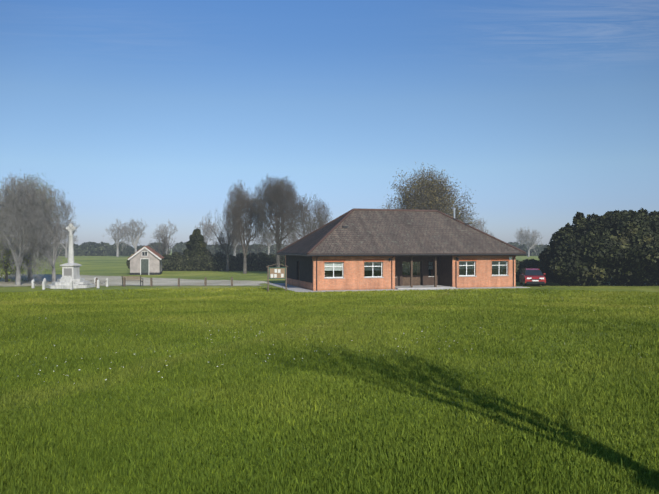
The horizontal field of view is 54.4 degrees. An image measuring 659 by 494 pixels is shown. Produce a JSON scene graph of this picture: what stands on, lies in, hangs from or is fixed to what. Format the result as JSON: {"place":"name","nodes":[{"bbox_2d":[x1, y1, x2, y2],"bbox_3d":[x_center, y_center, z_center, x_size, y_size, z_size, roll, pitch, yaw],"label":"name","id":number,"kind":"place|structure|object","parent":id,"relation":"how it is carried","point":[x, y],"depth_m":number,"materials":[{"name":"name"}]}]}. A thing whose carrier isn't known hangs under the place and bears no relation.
{"place":"outdoors","nodes":[
{"label":"outdoors","id":0,"kind":"place"},
{"bbox_2d":[0,247,658,493],"bbox_3d":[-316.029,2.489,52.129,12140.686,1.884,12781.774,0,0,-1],"label":"green ground","id":1,"kind":"structure","parent":0,"point":[106,265],"depth_m":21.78,"materials":[{"name":"green plant"}]},
{"bbox_2d":[0,221,42,281],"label":"tree","id":2,"kind":"object","parent":1,"relation":"on","point":[5,274],"depth_m":62.10,"materials":[{"name":"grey plant"}]},
{"bbox_2d":[0,173,60,284],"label":"lime","id":3,"kind":"object","parent":1,"relation":"on","point":[24,201],"depth_m":56.70,"materials":[{"name":"grey plant"}]},
{"bbox_2d":[0,173,65,281],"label":"lime","id":4,"kind":"object","parent":1,"relation":"on","point":[29,278],"depth_m":63.35,"materials":[{"name":"grey plant"}]},
{"bbox_2d":[17,184,78,281],"bbox_3d":[-26.723,-1.214,60.647,6.508,9.717,5.386,0,0,-42],"label":"lime","id":5,"kind":"object","parent":1,"relation":"on","point":[58,221],"depth_m":60.66,"materials":[{"name":"grey plant"}]},
{"bbox_2d":[55,221,78,257],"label":"tree","id":6,"kind":"object","parent":1,"relation":"on","point":[66,241],"depth_m":205.09,"materials":[{"name":"grey plant"}]},
{"bbox_2d":[31,277,108,289],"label":"memorial posts and chain","id":7,"kind":"object","parent":1,"relation":"on","point":[33,283],"depth_m":52.79,"materials":[{"name":"stone"}]},
{"bbox_2d":[46,223,95,288],"bbox_3d":[-21.789,0.707,54.001,3.622,5.387,3.622,0,0,7],"label":"war memorial cross","id":8,"kind":"object","parent":1,"relation":"on","point":[70,270],"depth_m":53.52,"materials":[{"name":"stone"}]},
{"bbox_2d":[101,221,130,256],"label":"tree","id":9,"kind":"object","parent":1,"relation":"on","point":[117,238],"depth_m":221.64,"materials":[{"name":"grey plant"}]},
{"bbox_2d":[121,276,142,285],"bbox_3d":[-17.142,2.961,55.785,1.800,0.880,0.600,0,0,7],"label":"memorial bench","id":10,"kind":"object","parent":1,"relation":"on","point":[134,278],"depth_m":55.55,"materials":[{"name":"brown wood"}]},
{"bbox_2d":[121,218,147,252],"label":"tree","id":11,"kind":"object","parent":1,"relation":"on","point":[136,238],"depth_m":211.74,"materials":[{"name":"grey plant"}]},
{"bbox_2d":[0,274,270,286],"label":"road","id":12,"kind":"structure","parent":1,"relation":"on","point":[115,280],"depth_m":61.38,"materials":[{"name":"grey asphalt"}]},
{"bbox_2d":[95,277,232,286],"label":"fence posts","id":13,"kind":"object","parent":12,"relation":"on","point":[151,282],"depth_m":55.51,"materials":[{"name":"brown wood"}]},
{"bbox_2d":[128,246,163,274],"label":"shed","id":14,"kind":"structure","parent":1,"relation":"on","point":[145,260],"depth_m":78.79,"materials":[{"name":"grey paint"}]},
{"bbox_2d":[149,231,177,254],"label":"hedge tree","id":15,"kind":"object","parent":1,"relation":"on","point":[164,244],"depth_m":95.55,"materials":[{"name":"grey plant"}]},
{"bbox_2d":[151,221,177,254],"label":"tree","id":16,"kind":"object","parent":1,"relation":"on","point":[162,233],"depth_m":230.73,"materials":[{"name":"grey plant"}]},
{"bbox_2d":[183,229,210,266],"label":"conifer","id":17,"kind":"object","parent":1,"relation":"on","point":[195,244],"depth_m":91.86,"materials":[{"name":"green plant"}]},
{"bbox_2d":[126,251,284,270],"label":"hedge","id":18,"kind":"object","parent":1,"relation":"on","point":[176,261],"depth_m":91.20,"materials":[{"name":"green plant"}]},
{"bbox_2d":[195,216,221,244],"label":"tree","id":19,"kind":"object","parent":1,"relation":"on","point":[204,228],"depth_m":254.01,"materials":[{"name":"grey plant"}]},
{"bbox_2d":[211,229,240,254],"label":"hedge tree","id":20,"kind":"object","parent":1,"relation":"on","point":[223,239],"depth_m":94.60,"materials":[{"name":"grey plant"}]},
{"bbox_2d":[204,202,251,271],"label":"ash","id":21,"kind":"object","parent":1,"relation":"on","point":[226,247],"depth_m":89.57,"materials":[{"name":"grey plant"}]},
{"bbox_2d":[221,222,248,255],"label":"tree","id":22,"kind":"object","parent":1,"relation":"on","point":[235,237],"depth_m":224.59,"materials":[{"name":"grey plant"}]},
{"bbox_2d":[223,180,272,273],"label":"ash","id":23,"kind":"object","parent":1,"relation":"on","point":[241,205],"depth_m":81.94,"materials":[{"name":"grey plant"}]},
{"bbox_2d":[259,226,275,253],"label":"tree","id":24,"kind":"object","parent":1,"relation":"on","point":[267,238],"depth_m":211.83,"materials":[{"name":"grey plant"}]},
{"bbox_2d":[266,264,287,290],"bbox_3d":[-4.048,2.453,49.562,1.700,2.355,0.240,0,0,-13],"label":"notice board","id":25,"kind":"object","parent":1,"relation":"on","point":[276,272],"depth_m":49.51,"materials":[{"name":"brown wood"}]},
{"bbox_2d":[251,175,310,266],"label":"ash","id":26,"kind":"object","parent":1,"relation":"on","point":[276,194],"depth_m":77.59,"materials":[{"name":"grey plant"}]},
{"bbox_2d":[282,226,299,244],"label":"tree","id":27,"kind":"object","parent":1,"relation":"on","point":[289,237],"depth_m":230.58,"materials":[{"name":"grey plant"}]},
{"bbox_2d":[38,241,548,255],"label":"distant tree line","id":28,"kind":"object","parent":1,"relation":"on","point":[91,249],"depth_m":245.94,"materials":[{"name":"green plant"}]},
{"bbox_2d":[288,193,332,239],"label":"tree","id":29,"kind":"object","parent":1,"relation":"on","point":[320,217],"depth_m":85.47,"materials":[{"name":"grey plant"}]},
{"bbox_2d":[15,303,649,383],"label":"daisies","id":30,"kind":"object","parent":1,"relation":"on","point":[255,353],"depth_m":12.07,"materials":[{"name":"white plant"}]},
{"bbox_2d":[266,283,529,291],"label":"paved path","id":31,"kind":"structure","parent":1,"relation":"on","point":[293,288],"depth_m":52.66,"materials":[{"name":"concrete"}]},
{"bbox_2d":[276,208,527,290],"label":"village hall","id":32,"kind":"structure","parent":1,"relation":"on","point":[370,249],"depth_m":53.93,"materials":[{"name":"brick"}]},
{"bbox_2d":[377,162,478,227],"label":"oak","id":33,"kind":"object","parent":1,"relation":"on","point":[424,195],"depth_m":83.91,"materials":[{"name":"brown plant"}]},
{"bbox_2d":[471,218,486,232],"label":"tree","id":34,"kind":"object","parent":1,"relation":"on","point":[480,224],"depth_m":263.58,"materials":[{"name":"grey plant"}]},
{"bbox_2d":[513,228,532,244],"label":"tree","id":35,"kind":"object","parent":1,"relation":"on","point":[519,236],"depth_m":267.25,"materials":[{"name":"grey plant"}]},
{"bbox_2d":[519,228,544,256],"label":"tree","id":36,"kind":"object","parent":1,"relation":"on","point":[528,236],"depth_m":220.32,"materials":[{"name":"grey plant"}]},
{"bbox_2d":[519,268,545,285],"bbox_3d":[18.113,2.666,57.158,1.920,1.460,4.000,0,0,9],"label":"red hatchback","id":37,"kind":"object","parent":1,"relation":"on","point":[531,276],"depth_m":56.09,"materials":[{"name":"red paint"}]},
{"bbox_2d":[516,259,556,281],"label":"shrubs","id":38,"kind":"object","parent":1,"relation":"on","point":[526,263],"depth_m":62.35,"materials":[{"name":"black"}]},
{"bbox_2d":[536,207,658,285],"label":"evergreen","id":39,"kind":"object","parent":1,"relation":"on","point":[619,247],"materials":[{"name":"green plant"}]},
{"bbox_2d":[0,0,658,246],"label":"sky","id":40,"kind":"structure","parent":0,"point":[149,111],"materials":[{"name":"blue"}]}
]}

